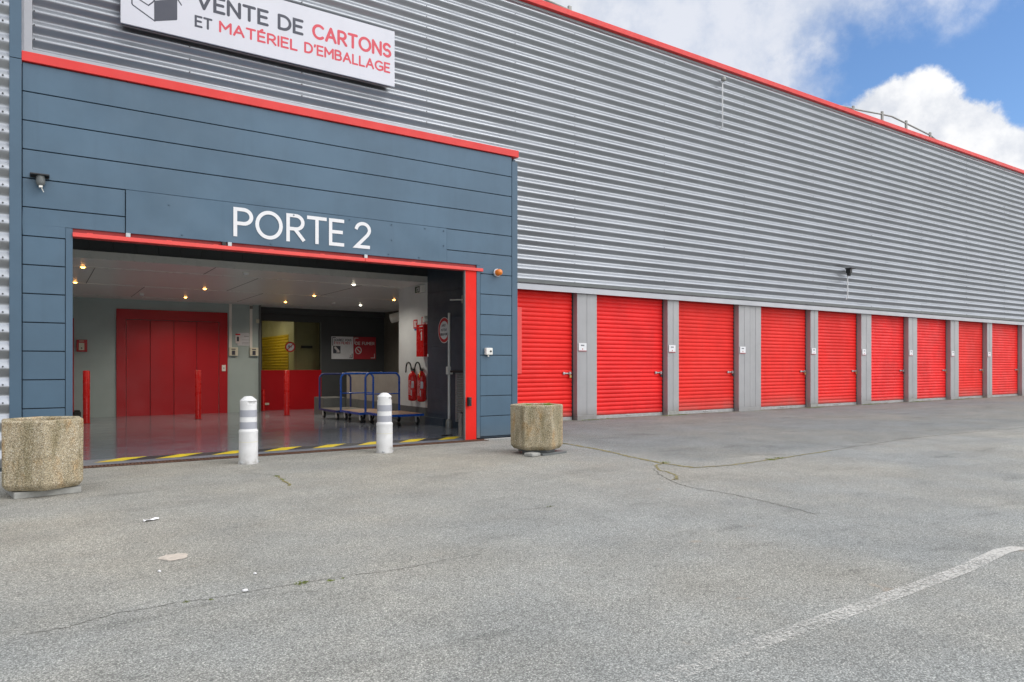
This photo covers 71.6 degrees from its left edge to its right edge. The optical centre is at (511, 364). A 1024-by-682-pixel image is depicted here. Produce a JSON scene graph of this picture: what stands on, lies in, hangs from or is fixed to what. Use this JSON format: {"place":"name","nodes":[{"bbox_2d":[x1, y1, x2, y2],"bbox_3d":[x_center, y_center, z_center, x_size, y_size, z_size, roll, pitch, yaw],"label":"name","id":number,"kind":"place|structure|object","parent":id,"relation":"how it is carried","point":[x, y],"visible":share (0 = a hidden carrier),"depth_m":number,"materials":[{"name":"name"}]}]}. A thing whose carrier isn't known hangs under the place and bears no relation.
{"place":"outdoors","nodes":[
{"label":"outdoors","id":0,"kind":"place"},
{"bbox_2d":[0,409,510,471],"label":"hall floor","id":1,"kind":"structure","parent":0,"point":[124,437],"depth_m":12.59,"materials":[{"name":"grey concrete"}]},
{"bbox_2d":[73,410,80,416],"bbox_3d":[-10.711,1.215,17.467,0.160,0.210,0.250,0,0,-34],"label":"floor box","id":2,"kind":"object","parent":1,"relation":"on","point":[76,412],"visible":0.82,"depth_m":17.37,"materials":[{"name":"black plastic"}]},
{"bbox_2d":[83,370,89,423],"bbox_3d":[-9.272,0.698,15.452,0.152,1.156,0.152,0,0,-34],"label":"red bollard","id":3,"kind":"object","parent":1,"relation":"on","point":[86,396],"visible":0.84,"depth_m":15.39,"materials":[{"name":"metal"}]},
{"bbox_2d":[195,370,200,418],"bbox_3d":[-7.391,0.698,16.706,0.148,1.156,0.148,0,0,-34],"label":"red bollard","id":4,"kind":"object","parent":1,"relation":"on","point":[197,394],"visible":0.99,"depth_m":16.65,"materials":[{"name":"metal"}]},
{"bbox_2d":[262,389,264,410],"bbox_3d":[-7.137,1.012,20.362,0.101,0.624,0.101,0,0,-34],"label":"red bollard","id":5,"kind":"object","parent":1,"relation":"on","point":[263,399],"visible":0.81,"depth_m":20.32,"materials":[{"name":"metal"}]},
{"bbox_2d":[73,229,462,427],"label":"loading hall","id":6,"kind":"structure","parent":1,"relation":"on","point":[111,278],"depth_m":15.67,"materials":[{"name":"grey paint"}]},
{"bbox_2d":[73,318,73,411],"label":"side door","id":7,"kind":"structure","parent":6,"relation":"attached to","point":[73,364],"depth_m":17.57,"materials":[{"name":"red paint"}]},
{"bbox_2d":[76,340,86,351],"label":"alarm point","id":8,"kind":"structure","parent":6,"relation":"attached to","point":[81,345],"depth_m":17.64,"materials":[{"name":"red paint"}]},
{"bbox_2d":[116,309,227,416],"bbox_3d":[-8.981,-0.050,18.854,2.693,2.780,0.062,0,0,-34],"label":"lift door","id":9,"kind":"structure","parent":6,"relation":"attached to","point":[159,361],"depth_m":18.80,"materials":[{"name":"red paint"}]},
{"bbox_2d":[229,304,237,355],"bbox_3d":[-7.725,-0.973,19.675,0.230,1.435,0.085,0,0,-34],"label":"keypad","id":10,"kind":"object","parent":6,"relation":"attached to","point":[233,351],"visible":1,"depth_m":19.64,"materials":[{"name":"beige plastic"}]},
{"bbox_2d":[235,333,249,345],"bbox_3d":[-7.504,-0.720,19.853,0.455,0.360,0.023,0,0,-34],"label":"notice","id":11,"kind":"object","parent":6,"relation":"attached to","point":[242,339],"visible":1,"depth_m":19.83,"materials":[{"name":"white paper"}]},
{"bbox_2d":[249,305,257,355],"bbox_3d":[-7.267,-0.973,19.980,0.230,1.435,0.085,0,0,-34],"label":"keypad","id":12,"kind":"object","parent":6,"relation":"attached to","point":[253,351],"visible":1,"depth_m":19.94,"materials":[{"name":"beige plastic"}]},
{"bbox_2d":[261,321,320,410],"bbox_3d":[-6.588,0.030,21.224,1.790,2.660,0.095,0,0,-34],"label":"glazed door","id":13,"kind":"structure","parent":6,"relation":"attached to","point":[304,388],"depth_m":21.21,"materials":[{"name":"red paint"}]},
{"bbox_2d":[285,342,294,351],"bbox_3d":[-6.630,-0.540,21.205,0.310,0.310,0.003,0,0,-34],"label":"no smoking sign","id":14,"kind":"object","parent":13,"relation":"attached to","point":[289,346],"visible":1,"depth_m":21.21,"materials":[{"name":"white paint"}]},
{"bbox_2d":[331,336,352,358],"bbox_3d":[-5.273,-0.535,22.059,0.705,0.700,0.021,0,0,-34],"label":"camera notice","id":15,"kind":"object","parent":6,"relation":"attached to","point":[341,347],"visible":1,"depth_m":22.03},
{"bbox_2d":[353,337,375,358],"bbox_3d":[-4.665,-0.535,22.464,0.745,0.700,0.021,0,0,-34],"label":"no smoking poster","id":16,"kind":"object","parent":6,"relation":"attached to","point":[364,347],"visible":1,"depth_m":22.45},
{"bbox_2d":[389,312,398,322],"bbox_3d":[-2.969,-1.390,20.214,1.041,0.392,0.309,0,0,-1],"label":"camera","id":17,"kind":"object","parent":6,"relation":"attached to","point":[394,317],"visible":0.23,"depth_m":20.11,"materials":[{"name":"white plastic"}]},
{"bbox_2d":[405,362,416,400],"bbox_3d":[-2.156,0.343,15.037,0.185,0.825,0.397,0,0,-34],"label":"fire extinguisher","id":18,"kind":"object","parent":6,"relation":"attached to","point":[412,385],"visible":0.99,"depth_m":14.88,"materials":[{"name":"red metal"}]},
{"bbox_2d":[413,320,416,329],"bbox_3d":[-2.048,-0.848,15.041,0.012,0.225,0.170,0,0,-34],"label":"extinguisher sign","id":19,"kind":"object","parent":6,"relation":"attached to","point":[414,323],"visible":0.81,"depth_m":15.06,"materials":[{"name":"white plastic"}]},
{"bbox_2d":[414,362,425,401],"bbox_3d":[-1.919,0.343,14.678,0.189,0.825,0.397,0,0,-34],"label":"fire extinguisher","id":20,"kind":"object","parent":6,"relation":"attached to","point":[421,386],"visible":1,"depth_m":14.52,"materials":[{"name":"red metal"}]},
{"bbox_2d":[415,285,424,293],"bbox_3d":[-1.924,-1.575,14.800,0.074,0.150,0.360,0,0,-34],"label":"exit sign","id":21,"kind":"object","parent":6,"relation":"attached to","point":[420,289],"visible":1,"depth_m":14.71,"materials":[{"name":"white plastic"}]},
{"bbox_2d":[416,324,427,356],"bbox_3d":[-1.821,-0.500,14.568,0.161,0.660,0.340,0,0,-34],"label":"fire cabinet","id":22,"kind":"object","parent":6,"relation":"attached to","point":[421,340],"visible":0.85,"depth_m":14.46,"materials":[{"name":"red metal"}]},
{"bbox_2d":[438,317,447,342],"bbox_3d":[-1.317,-0.675,13.750,0.006,0.504,0.504,0,0,-34],"label":"round sign","id":23,"kind":"object","parent":6,"relation":"attached to","point":[443,330],"visible":1,"depth_m":13.77,"materials":[{"name":"white paint"}]},
{"bbox_2d":[446,313,452,427],"bbox_3d":[-1.194,0.101,13.460,0.130,2.182,0.120,0,0,-34],"label":"drain pipe","id":24,"kind":"object","parent":6,"relation":"attached to","point":[448,420],"visible":0.92,"depth_m":13.45,"materials":[{"name":"white plastic"}]},
{"bbox_2d":[450,316,462,372],"bbox_3d":[-0.913,-0.380,13.057,0.110,1.040,0.740,0,0,-34],"label":"shutter box","id":25,"kind":"object","parent":6,"relation":"attached to","point":[457,344],"visible":0.52,"depth_m":13.15,"materials":[{"name":"black plastic"}]},
{"bbox_2d":[450,295,462,302],"bbox_3d":[-0.886,-1.200,12.944,0.544,0.140,0.182,0,0,41],"label":"arm bracket","id":26,"kind":"object","parent":6,"relation":"attached to","point":[461,299],"visible":0.29,"depth_m":12.95,"materials":[{"name":"grey metal"}]},
{"bbox_2d":[455,373,462,421],"bbox_3d":[-0.889,0.603,13.074,0.058,0.915,0.540,0,0,-34],"label":"wall louvre","id":27,"kind":"object","parent":6,"relation":"attached to","point":[458,392],"depth_m":13.22,"materials":[{"name":"grey metal"}]},
{"bbox_2d":[83,437,462,465],"bbox_3d":[-3.005,1.190,10.076,5.520,0.001,0.560,0,0,-34],"label":"threshold strip","id":28,"kind":"object","parent":1,"relation":"on","point":[91,462],"visible":0.4,"depth_m":9.43,"materials":[{"name":"yellow paint"}]},
{"bbox_2d":[95,436,457,462],"bbox_3d":[-2.959,1.188,10.245,5.334,0.001,0.330,0,0,-34],"label":"yellow hazard stripe","id":29,"kind":"object","parent":28,"relation":"on","point":[277,449],"visible":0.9,"depth_m":9.86,"materials":[{"name":"paint"}]},
{"bbox_2d":[457,412,462,436],"bbox_3d":[-0.810,0.984,11.732,0.160,0.408,0.140,0,0,-34],"label":"guide post","id":30,"kind":"object","parent":28,"relation":"on","point":[460,424],"visible":0.5,"depth_m":11.68,"materials":[{"name":"metal"}]},
{"bbox_2d":[284,370,289,415],"bbox_3d":[-5.700,0.704,17.955,0.148,1.148,0.148,0,0,-34],"label":"red bollard","id":31,"kind":"object","parent":1,"relation":"on","point":[286,392],"visible":1,"depth_m":17.90,"materials":[{"name":"metal"}]},
{"bbox_2d":[314,396,345,414],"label":"floor kerb","id":32,"kind":"structure","parent":1,"relation":"on","point":[329,401],"depth_m":18.33,"materials":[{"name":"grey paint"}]},
{"bbox_2d":[319,373,365,419],"bbox_3d":[-3.899,0.715,16.426,0.803,1.049,1.158,0,0,-34],"label":"platform trolley","id":33,"kind":"object","parent":1,"relation":"on","point":[336,410],"visible":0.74,"depth_m":16.66,"materials":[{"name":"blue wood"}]},
{"bbox_2d":[340,372,376,422],"bbox_3d":[-3.155,0.694,15.419,0.803,1.049,1.158,0,0,-34],"label":"platform trolley","id":34,"kind":"object","parent":1,"relation":"on","point":[359,412],"visible":0.61,"depth_m":15.66,"materials":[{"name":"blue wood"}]},
{"bbox_2d":[346,372,398,419],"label":"wall","id":35,"kind":"structure","parent":1,"relation":"on","point":[385,383],"depth_m":17.05,"materials":[{"name":"beige paint"}]},
{"bbox_2d":[364,372,423,424],"bbox_3d":[-2.412,0.674,14.448,0.803,1.049,1.158,0,0,-34],"label":"platform trolley","id":36,"kind":"object","parent":1,"relation":"on","point":[398,414],"visible":0.76,"depth_m":14.69,"materials":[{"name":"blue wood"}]},
{"bbox_2d":[0,396,1023,681],"bbox_3d":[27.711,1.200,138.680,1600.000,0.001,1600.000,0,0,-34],"label":"ground","id":37,"kind":"structure","parent":0,"point":[612,566],"depth_m":4.38,"materials":[{"name":"grey asphalt"}]},
{"bbox_2d":[0,0,23,467],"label":"building wing","id":38,"kind":"structure","parent":37,"relation":"on","point":[11,30],"depth_m":7.95,"materials":[{"name":"grey metal"}]},
{"bbox_2d":[6,485,80,498],"bbox_3d":[-4.404,1.171,6.673,0.525,0.058,0.460,0,0,-43],"label":"paving slab","id":39,"kind":"object","parent":37,"relation":"on","point":[31,494],"depth_m":6.49,"materials":[{"name":"concrete"}]},
{"bbox_2d":[1,416,83,490],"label":"concrete planter","id":40,"kind":"object","parent":39,"relation":"on","point":[42,453],"visible":1,"depth_m":6.36,"materials":[{"name":"concrete"}]},
{"bbox_2d":[158,553,187,560],"bbox_3d":[-2.111,1.197,4.423,0.173,0.001,0.174,0,0,-34],"label":"filler patch","id":41,"kind":"object","parent":37,"relation":"on","point":[171,557],"visible":1,"depth_m":4.43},
{"bbox_2d":[238,396,259,464],"bbox_3d":[-3.225,0.790,8.674,0.236,0.820,0.247,0,0,-34],"label":"white bollard","id":42,"kind":"object","parent":37,"relation":"on","point":[248,441],"visible":1,"depth_m":8.58,"materials":[{"name":"plastic"}]},
{"bbox_2d":[22,50,518,439],"bbox_3d":[-3.312,-1.174,10.781,6.778,4.748,2.245,0,0,-34],"label":"entrance porch","id":43,"kind":"object","parent":37,"relation":"on","point":[114,154],"visible":0.91,"depth_m":9.36,"materials":[{"name":"blue paint"}]},
{"bbox_2d":[30,172,49,191],"bbox_3d":[-5.367,-2.077,8.061,0.185,0.216,0.128,0,0,-34],"label":"wall camera","id":44,"kind":"object","parent":43,"relation":"attached to","point":[40,179],"depth_m":8.03,"materials":[{"name":"black plastic"}]},
{"bbox_2d":[484,348,492,356],"bbox_3d":[-0.375,-0.205,11.421,0.120,0.140,0.076,0,0,-34],"label":"key switch","id":45,"kind":"object","parent":43,"relation":"attached to","point":[488,351],"visible":1,"depth_m":11.39,"materials":[{"name":"white plastic"}]},
{"bbox_2d":[494,269,502,276],"bbox_3d":[-0.211,-1.500,11.491,0.128,0.128,0.125,0,0,-34],"label":"warning beacon","id":46,"kind":"object","parent":43,"relation":"attached to","point":[498,272],"visible":1,"depth_m":11.46,"materials":[{"name":"orange plastic"}]},
{"bbox_2d":[83,439,487,468],"bbox_3d":[-2.888,1.193,9.691,5.950,0.012,0.160,0,0,-34],"label":"drain grating","id":47,"kind":"object","parent":37,"relation":"on","point":[212,458],"visible":0.86,"depth_m":9.46,"materials":[{"name":"metal"}]},
{"bbox_2d":[262,321,318,369],"bbox_3d":[-8.771,-0.100,23.966,3.400,3.000,6.590,0,0,-34],"label":"corridor","id":48,"kind":"object","parent":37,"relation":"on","point":[277,336],"visible":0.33,"depth_m":22.32,"materials":[{"name":"yellow paint"}]},
{"bbox_2d":[376,393,393,452],"bbox_3d":[-1.747,0.790,9.749,0.247,0.820,0.236,0,0,-34],"label":"white bollard","id":49,"kind":"object","parent":37,"relation":"on","point":[384,433],"visible":1,"depth_m":9.66,"materials":[{"name":"plastic"}]},
{"bbox_2d":[22,427,1023,634],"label":"ground crack","id":50,"kind":"object","parent":37,"relation":"on","point":[543,507],"visible":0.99,"depth_m":5.54,"materials":[{"name":"grey asphalt"}]},
{"bbox_2d":[24,0,1023,420],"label":"storage building","id":51,"kind":"structure","parent":37,"relation":"on","point":[660,210],"depth_m":17.18,"materials":[{"name":"silver metal"}]},
{"bbox_2d":[120,0,394,86],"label":"shop sign","id":52,"kind":"object","parent":51,"relation":"attached to","point":[293,33],"visible":1,"depth_m":11.67,"materials":[{"name":"white plastic"}]},
{"bbox_2d":[517,289,572,420],"bbox_3d":[0.413,-0.271,14.871,2.210,2.962,0.115,0,0,-34],"label":"roller door","id":53,"kind":"structure","parent":51,"relation":"in","point":[544,318],"depth_m":15.08,"materials":[{"name":"red paint"}]},
{"bbox_2d":[544,0,571,9],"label":"roof guardrail","id":54,"kind":"object","parent":51,"relation":"on","point":[569,7],"visible":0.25,"depth_m":16.95,"materials":[{"name":"grey metal"}]},
{"bbox_2d":[579,343,586,350],"bbox_3d":[1.536,-0.388,15.431,0.220,0.175,0.013,0,0,-34],"label":"number plate","id":55,"kind":"object","parent":51,"relation":"attached to","point":[582,346],"visible":1,"depth_m":15.44,"materials":[{"name":"white paint"}]},
{"bbox_2d":[597,295,662,418],"bbox_3d":[2.708,-0.271,16.401,2.215,2.962,0.115,0,0,-34],"label":"roller door","id":56,"kind":"structure","parent":51,"relation":"in","point":[629,329],"depth_m":16.41,"materials":[{"name":"red paint"}]},
{"bbox_2d":[669,345,675,352],"bbox_3d":[3.833,-0.388,16.962,0.220,0.175,0.013,0,0,-34],"label":"number plate","id":57,"kind":"object","parent":51,"relation":"attached to","point":[672,348],"visible":1,"depth_m":16.96,"materials":[{"name":"white paint"}]},
{"bbox_2d":[679,301,733,413],"bbox_3d":[4.860,-0.271,17.837,2.220,2.962,0.115,0,0,-34],"label":"roller door","id":58,"kind":"structure","parent":51,"relation":"in","point":[706,330],"depth_m":17.86,"materials":[{"name":"red paint"}]},
{"bbox_2d":[721,77,725,128],"bbox_3d":[5.311,-6.598,17.846,0.120,1.284,0.157,0,0,-34],"label":"wall sensor","id":59,"kind":"object","parent":51,"relation":"attached to","point":[723,79],"depth_m":17.85,"materials":[{"name":"grey metal"}]},
{"bbox_2d":[740,347,745,352],"bbox_3d":[5.987,-0.388,18.399,0.220,0.175,0.013,0,0,-34],"label":"number plate","id":60,"kind":"object","parent":51,"relation":"attached to","point":[742,349],"visible":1,"depth_m":18.40,"materials":[{"name":"white paint"}]},
{"bbox_2d":[761,306,805,409],"bbox_3d":[7.443,-0.271,19.559,2.210,2.962,0.115,0,0,-34],"label":"roller door","id":61,"kind":"structure","parent":51,"relation":"in","point":[783,330],"depth_m":19.60,"materials":[{"name":"red paint"}]},
{"bbox_2d":[818,311,856,406],"bbox_3d":[9.577,-0.271,20.982,2.220,2.962,0.115,0,0,-34],"label":"roller door","id":62,"kind":"structure","parent":51,"relation":"in","point":[837,331],"depth_m":21.03,"materials":[{"name":"red paint"}]},
{"bbox_2d":[845,268,855,298],"bbox_3d":[9.944,-2.390,20.884,0.240,0.921,0.235,0,0,-34],"label":"wall camera","id":63,"kind":"object","parent":51,"relation":"attached to","point":[848,271],"depth_m":20.84,"materials":[{"name":"black plastic"}]},
{"bbox_2d":[871,314,904,403],"bbox_3d":[11.865,-0.271,22.508,2.200,2.962,0.115,0,0,-34],"label":"roller door","id":64,"kind":"structure","parent":51,"relation":"in","point":[887,332],"depth_m":22.57,"materials":[{"name":"red paint"}]},
{"bbox_2d":[841,105,935,138],"bbox_3d":[14.132,-8.070,25.863,13.811,1.260,1.103,0,0,-35],"label":"roof guardrail","id":65,"kind":"object","parent":51,"relation":"on","point":[882,114],"visible":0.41,"depth_m":24.52,"materials":[{"name":"grey metal"}]},
{"bbox_2d":[917,318,946,400],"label":"roller door","id":66,"kind":"structure","parent":51,"relation":"in","point":[931,333],"depth_m":24.10,"materials":[{"name":"red paint"}]},
{"bbox_2d":[959,321,983,398],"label":"roller door","id":67,"kind":"structure","parent":51,"relation":"in","point":[971,371],"depth_m":25.68,"materials":[{"name":"red paint"}]},
{"bbox_2d":[992,323,1018,396],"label":"roller door","id":68,"kind":"structure","parent":51,"relation":"in","point":[1005,371],"depth_m":27.21,"materials":[{"name":"red paint"}]},
{"bbox_2d":[524,452,539,456],"bbox_3d":[0.267,1.177,9.339,0.150,0.045,0.170,0,0,44],"label":"wedge stone","id":69,"kind":"object","parent":37,"relation":"on","point":[531,454],"visible":1,"depth_m":9.29,"materials":[{"name":"stone"}]},
{"bbox_2d":[522,450,566,455],"bbox_3d":[0.442,1.186,9.661,0.470,0.028,0.390,0,0,-44],"label":"base plate","id":70,"kind":"object","parent":37,"relation":"on","point":[553,452],"visible":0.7,"depth_m":9.54,"materials":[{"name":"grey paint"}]},
{"bbox_2d":[510,403,562,452],"bbox_3d":[0.337,0.853,9.696,0.630,0.636,0.718,0,0,-31],"label":"concrete planter","id":71,"kind":"object","parent":70,"relation":"on","point":[537,427],"visible":0.96,"depth_m":9.40,"materials":[{"name":"concrete"}]},
{"bbox_2d":[278,443,829,485],"bbox_3d":[0.838,1.196,8.824,6.949,0.001,3.292,0,0,-42],"label":"dry moss","id":72,"kind":"object","parent":37,"relation":"on","point":[676,476],"visible":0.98,"depth_m":8.71,"materials":[{"name":"plant"}]},
{"bbox_2d":[183,398,973,602],"bbox_3d":[7.414,1.183,17.646,5.768,0.030,33.081,0,0,42],"label":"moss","id":73,"kind":"object","parent":37,"relation":"on","point":[552,506],"visible":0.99,"depth_m":9.07,"materials":[{"name":"green plant"}]},
{"bbox_2d":[657,546,1023,680],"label":"parking line","id":74,"kind":"object","parent":37,"relation":"on","point":[1003,553],"visible":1,"depth_m":3.90,"materials":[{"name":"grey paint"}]},
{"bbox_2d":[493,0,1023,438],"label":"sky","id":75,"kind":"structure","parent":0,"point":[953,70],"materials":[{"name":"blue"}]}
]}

